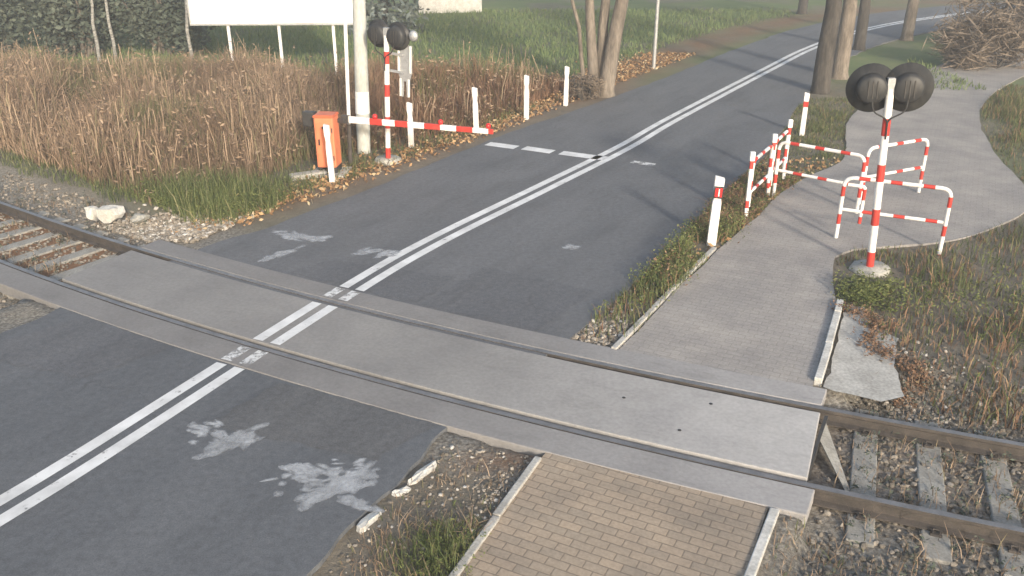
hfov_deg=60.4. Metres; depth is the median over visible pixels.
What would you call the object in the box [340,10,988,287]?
road marking
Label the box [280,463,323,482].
paint residue
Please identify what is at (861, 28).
roadside tree
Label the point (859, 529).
sleeper
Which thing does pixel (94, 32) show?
birch
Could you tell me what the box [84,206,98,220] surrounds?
boulder
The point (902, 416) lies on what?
gravel
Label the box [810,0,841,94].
roadside tree
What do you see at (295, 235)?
paint residue
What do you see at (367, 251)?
paint residue
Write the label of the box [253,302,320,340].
road marking
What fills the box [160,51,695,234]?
fallen leaves
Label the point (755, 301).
pavement
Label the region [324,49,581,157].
rusty weeds
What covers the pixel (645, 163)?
road marking
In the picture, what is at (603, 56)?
roadside tree
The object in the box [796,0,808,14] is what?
roadside tree
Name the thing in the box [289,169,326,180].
concrete strip
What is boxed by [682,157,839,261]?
fallen leaves
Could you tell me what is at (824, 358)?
edging kerb
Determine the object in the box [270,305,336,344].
road marking
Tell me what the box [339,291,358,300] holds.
road marking
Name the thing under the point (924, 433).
rail
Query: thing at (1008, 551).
sleeper
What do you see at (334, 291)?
road marking
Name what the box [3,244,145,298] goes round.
sleeper
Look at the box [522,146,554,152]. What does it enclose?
road marking
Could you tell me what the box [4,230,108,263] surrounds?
sleeper
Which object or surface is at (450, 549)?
grass
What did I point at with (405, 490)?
kerb fragment
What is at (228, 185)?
green grass
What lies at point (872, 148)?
pedestrian barrier
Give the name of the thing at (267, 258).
paint residue
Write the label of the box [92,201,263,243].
gravel
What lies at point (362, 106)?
utility pole
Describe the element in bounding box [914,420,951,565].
sleeper
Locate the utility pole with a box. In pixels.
[352,0,370,153]
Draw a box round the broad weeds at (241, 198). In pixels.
[112,171,316,221]
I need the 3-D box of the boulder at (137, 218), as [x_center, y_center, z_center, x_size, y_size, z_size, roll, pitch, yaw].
[-6.484,-1.197,15.317,0.242,0.191,0.435,8,25,18]
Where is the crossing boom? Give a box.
[341,114,492,133]
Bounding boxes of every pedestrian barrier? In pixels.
[744,119,792,218]
[772,141,865,213]
[834,176,952,254]
[860,138,928,203]
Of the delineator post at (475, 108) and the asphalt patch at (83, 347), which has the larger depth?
the delineator post at (475, 108)
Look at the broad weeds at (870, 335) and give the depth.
10.74 m
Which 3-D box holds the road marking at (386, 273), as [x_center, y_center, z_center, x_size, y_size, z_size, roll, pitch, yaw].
[18.158,-9.712,34.734,62.630,0.001,9.577,-20,30,-37]
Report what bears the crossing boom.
attached to the barrier cabinet
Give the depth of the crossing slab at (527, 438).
9.49 m
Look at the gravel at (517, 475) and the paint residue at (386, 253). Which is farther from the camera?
the paint residue at (386, 253)
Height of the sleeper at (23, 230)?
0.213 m
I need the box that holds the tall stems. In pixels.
[0,30,544,193]
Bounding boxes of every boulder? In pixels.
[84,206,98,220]
[95,205,124,222]
[130,213,149,223]
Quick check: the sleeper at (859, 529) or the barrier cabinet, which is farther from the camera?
the barrier cabinet
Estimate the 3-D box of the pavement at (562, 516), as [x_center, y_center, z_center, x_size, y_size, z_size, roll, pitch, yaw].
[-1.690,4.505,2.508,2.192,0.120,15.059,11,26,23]
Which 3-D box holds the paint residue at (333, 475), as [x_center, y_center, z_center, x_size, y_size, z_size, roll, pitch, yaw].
[-1.849,1.808,8.495,1.160,0.001,0.535,-4,24,-9]
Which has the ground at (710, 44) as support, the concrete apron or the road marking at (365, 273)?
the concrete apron
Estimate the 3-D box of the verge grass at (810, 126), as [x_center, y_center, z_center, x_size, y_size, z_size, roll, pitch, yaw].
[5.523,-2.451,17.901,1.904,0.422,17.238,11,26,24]
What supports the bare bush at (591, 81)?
on the ground at (710, 44)
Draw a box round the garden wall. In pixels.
[418,0,481,13]
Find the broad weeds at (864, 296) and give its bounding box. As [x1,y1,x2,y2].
[831,246,1023,386]
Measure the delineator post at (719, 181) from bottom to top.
1.168 m
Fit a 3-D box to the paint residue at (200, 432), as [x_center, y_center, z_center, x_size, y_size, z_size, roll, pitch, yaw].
[-3.146,1.527,9.137,0.742,0.001,0.449,22,32,40]
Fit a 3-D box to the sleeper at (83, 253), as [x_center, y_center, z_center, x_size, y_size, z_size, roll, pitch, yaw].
[-7.230,-0.399,14.073,0.277,0.213,2.437,15,28,30]
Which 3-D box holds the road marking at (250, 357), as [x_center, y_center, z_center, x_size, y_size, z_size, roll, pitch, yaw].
[-3.130,0.844,10.664,0.155,0.001,0.364,10,26,22]
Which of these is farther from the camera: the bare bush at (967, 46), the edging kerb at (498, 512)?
the bare bush at (967, 46)
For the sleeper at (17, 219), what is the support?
on the ground at (710, 44)
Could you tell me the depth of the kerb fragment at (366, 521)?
7.88 m
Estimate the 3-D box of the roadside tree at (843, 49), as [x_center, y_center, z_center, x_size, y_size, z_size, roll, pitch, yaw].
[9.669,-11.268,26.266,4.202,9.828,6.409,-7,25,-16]
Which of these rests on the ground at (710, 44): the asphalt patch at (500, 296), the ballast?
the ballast
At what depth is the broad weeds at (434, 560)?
7.46 m
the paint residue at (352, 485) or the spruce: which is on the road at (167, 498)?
the paint residue at (352, 485)
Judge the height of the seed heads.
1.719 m
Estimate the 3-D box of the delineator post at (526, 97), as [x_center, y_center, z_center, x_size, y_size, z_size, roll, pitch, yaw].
[0.372,-4.845,22.385,0.112,1.127,0.108,11,26,23]
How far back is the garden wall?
43.93 m
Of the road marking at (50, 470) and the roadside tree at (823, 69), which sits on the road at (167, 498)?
the road marking at (50, 470)
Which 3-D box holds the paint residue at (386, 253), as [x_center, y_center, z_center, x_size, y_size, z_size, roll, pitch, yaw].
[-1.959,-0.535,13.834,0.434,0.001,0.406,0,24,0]
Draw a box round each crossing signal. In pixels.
[367,19,417,165]
[845,62,933,277]
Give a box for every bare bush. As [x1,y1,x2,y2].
[558,70,605,99]
[921,7,1023,71]
[925,0,1023,48]
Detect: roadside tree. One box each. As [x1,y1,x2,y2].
[545,0,628,97]
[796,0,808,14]
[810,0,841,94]
[831,0,857,79]
[852,0,870,51]
[899,0,919,40]
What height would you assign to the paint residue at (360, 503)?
0.001 m
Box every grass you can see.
[0,6,986,89]
[0,94,562,224]
[0,181,1023,575]
[348,453,949,575]
[586,95,856,341]
[834,83,1023,425]
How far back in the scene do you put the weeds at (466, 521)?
7.72 m
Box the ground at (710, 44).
[0,0,1023,575]
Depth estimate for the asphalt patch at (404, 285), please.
12.94 m
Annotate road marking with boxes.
[0,362,226,505]
[0,366,243,525]
[221,346,248,360]
[240,350,268,363]
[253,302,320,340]
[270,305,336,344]
[322,287,342,296]
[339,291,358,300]
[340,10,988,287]
[355,13,970,290]
[485,142,517,148]
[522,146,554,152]
[559,151,606,159]
[630,161,654,164]
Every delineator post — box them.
[323,124,335,182]
[406,102,413,147]
[472,87,478,127]
[524,75,528,119]
[563,66,569,105]
[706,175,724,245]
[799,92,809,135]
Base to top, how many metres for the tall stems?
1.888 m
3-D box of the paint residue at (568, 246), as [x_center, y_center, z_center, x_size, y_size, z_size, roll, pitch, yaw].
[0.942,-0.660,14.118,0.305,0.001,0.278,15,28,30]
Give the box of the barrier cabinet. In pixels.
[302,110,351,178]
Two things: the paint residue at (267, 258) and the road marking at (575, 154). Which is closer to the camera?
the paint residue at (267, 258)
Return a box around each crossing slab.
[0,263,814,524]
[62,250,849,490]
[140,239,826,405]
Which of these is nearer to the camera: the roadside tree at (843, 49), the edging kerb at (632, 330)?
the edging kerb at (632, 330)
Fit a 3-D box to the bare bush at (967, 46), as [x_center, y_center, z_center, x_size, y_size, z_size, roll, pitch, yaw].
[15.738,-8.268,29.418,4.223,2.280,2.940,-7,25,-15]
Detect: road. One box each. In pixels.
[0,307,469,575]
[169,2,1018,356]
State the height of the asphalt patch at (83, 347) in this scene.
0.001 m
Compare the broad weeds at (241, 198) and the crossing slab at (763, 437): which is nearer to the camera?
the crossing slab at (763, 437)
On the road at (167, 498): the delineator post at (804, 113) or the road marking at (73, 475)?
the road marking at (73, 475)
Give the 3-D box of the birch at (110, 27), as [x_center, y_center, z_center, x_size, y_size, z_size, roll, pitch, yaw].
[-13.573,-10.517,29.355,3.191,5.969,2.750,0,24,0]
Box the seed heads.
[0,31,562,192]
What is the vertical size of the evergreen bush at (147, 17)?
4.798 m
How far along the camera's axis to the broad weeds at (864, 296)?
12.22 m
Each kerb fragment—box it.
[356,511,381,532]
[392,486,410,496]
[408,460,436,485]
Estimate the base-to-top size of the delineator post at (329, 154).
1.177 m
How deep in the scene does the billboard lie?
27.05 m
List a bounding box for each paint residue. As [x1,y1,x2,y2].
[187,421,227,443]
[204,424,265,455]
[260,246,302,260]
[260,458,376,495]
[273,230,315,240]
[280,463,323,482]
[297,463,376,509]
[310,236,329,240]
[342,496,381,511]
[353,248,379,254]
[375,251,397,257]
[562,245,579,248]
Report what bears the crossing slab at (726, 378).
on the ground at (710, 44)
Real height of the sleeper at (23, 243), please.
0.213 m
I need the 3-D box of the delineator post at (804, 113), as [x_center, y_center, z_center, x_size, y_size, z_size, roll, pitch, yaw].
[6.930,-4.114,20.846,0.112,1.027,0.114,11,26,23]
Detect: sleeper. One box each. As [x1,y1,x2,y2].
[0,211,49,226]
[0,217,67,239]
[0,224,87,252]
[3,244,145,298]
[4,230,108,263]
[25,237,129,272]
[845,408,878,547]
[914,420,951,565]
[975,430,1023,575]
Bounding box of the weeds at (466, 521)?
[339,449,991,575]
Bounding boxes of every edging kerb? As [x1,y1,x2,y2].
[449,456,540,575]
[611,247,716,348]
[744,507,778,575]
[814,299,843,386]
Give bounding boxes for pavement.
[460,453,767,575]
[620,50,1023,386]
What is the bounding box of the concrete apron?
[823,305,903,400]
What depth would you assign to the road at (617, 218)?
16.77 m
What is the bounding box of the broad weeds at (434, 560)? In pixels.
[392,499,490,575]
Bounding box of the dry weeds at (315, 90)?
[0,39,397,206]
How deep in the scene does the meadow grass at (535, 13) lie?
35.75 m
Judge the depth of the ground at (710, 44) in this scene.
13.37 m
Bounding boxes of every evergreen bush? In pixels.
[0,0,38,53]
[1,0,138,58]
[113,0,231,56]
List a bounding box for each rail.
[0,201,1023,461]
[0,259,1023,550]
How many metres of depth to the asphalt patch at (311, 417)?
9.36 m
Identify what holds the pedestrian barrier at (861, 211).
on the ground at (710, 44)
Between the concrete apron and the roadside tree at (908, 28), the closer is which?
the concrete apron
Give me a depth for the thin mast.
17.87 m
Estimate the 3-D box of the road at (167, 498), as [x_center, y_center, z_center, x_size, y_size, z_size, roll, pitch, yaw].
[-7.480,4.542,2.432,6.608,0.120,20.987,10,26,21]
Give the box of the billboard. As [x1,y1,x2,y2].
[186,0,352,73]
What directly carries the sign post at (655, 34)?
on the ground at (710, 44)
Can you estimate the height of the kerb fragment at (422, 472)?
0.095 m
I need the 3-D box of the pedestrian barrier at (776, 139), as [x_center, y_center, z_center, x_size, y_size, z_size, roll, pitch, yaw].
[4.760,-2.241,16.239,0.123,1.199,2.852,13,27,26]
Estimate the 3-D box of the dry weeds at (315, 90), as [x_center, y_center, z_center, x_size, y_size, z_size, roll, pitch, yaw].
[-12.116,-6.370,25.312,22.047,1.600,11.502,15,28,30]
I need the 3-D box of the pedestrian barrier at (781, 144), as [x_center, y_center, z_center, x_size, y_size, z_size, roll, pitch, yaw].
[5.525,-2.002,15.918,1.643,1.120,0.064,19,30,37]
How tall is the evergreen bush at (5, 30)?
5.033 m
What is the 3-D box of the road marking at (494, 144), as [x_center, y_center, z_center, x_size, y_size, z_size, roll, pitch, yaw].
[-0.230,-3.238,19.990,0.747,0.001,0.320,12,26,25]
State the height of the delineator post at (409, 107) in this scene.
1.047 m
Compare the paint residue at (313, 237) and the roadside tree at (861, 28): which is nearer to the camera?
the paint residue at (313, 237)
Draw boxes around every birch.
[90,0,101,62]
[104,0,117,60]
[184,0,193,62]
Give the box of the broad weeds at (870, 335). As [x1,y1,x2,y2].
[827,299,941,407]
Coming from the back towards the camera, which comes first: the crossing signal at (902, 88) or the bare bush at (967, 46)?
the bare bush at (967, 46)
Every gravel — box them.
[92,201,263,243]
[329,441,530,575]
[572,277,669,348]
[866,331,1023,479]
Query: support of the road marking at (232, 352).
on the crossing slab at (527, 438)
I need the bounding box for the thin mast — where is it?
[343,0,352,165]
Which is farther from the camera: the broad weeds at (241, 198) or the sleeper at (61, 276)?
the broad weeds at (241, 198)
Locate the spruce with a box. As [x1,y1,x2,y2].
[347,0,429,37]
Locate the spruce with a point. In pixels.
(385, 14)
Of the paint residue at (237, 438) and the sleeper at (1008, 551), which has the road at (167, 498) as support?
the paint residue at (237, 438)
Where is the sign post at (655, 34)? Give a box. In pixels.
[652,0,659,69]
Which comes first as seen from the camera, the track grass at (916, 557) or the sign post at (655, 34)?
the track grass at (916, 557)
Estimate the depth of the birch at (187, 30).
28.10 m
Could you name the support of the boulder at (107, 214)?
on the gravel at (156, 230)
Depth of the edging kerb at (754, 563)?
7.56 m
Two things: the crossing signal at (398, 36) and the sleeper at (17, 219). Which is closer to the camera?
the sleeper at (17, 219)
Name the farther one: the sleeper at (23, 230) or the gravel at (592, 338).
the sleeper at (23, 230)
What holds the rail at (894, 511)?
on the ground at (710, 44)
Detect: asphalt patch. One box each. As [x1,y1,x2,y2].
[0,316,167,377]
[210,383,434,460]
[291,260,454,301]
[421,267,595,329]
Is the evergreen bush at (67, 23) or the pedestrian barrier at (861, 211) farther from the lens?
the evergreen bush at (67, 23)
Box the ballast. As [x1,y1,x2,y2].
[0,172,1023,575]
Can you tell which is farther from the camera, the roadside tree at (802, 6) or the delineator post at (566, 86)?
the roadside tree at (802, 6)
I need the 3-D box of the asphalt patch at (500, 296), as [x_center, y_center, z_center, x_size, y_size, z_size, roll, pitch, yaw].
[-0.036,0.133,12.316,1.926,0.001,1.634,13,27,27]

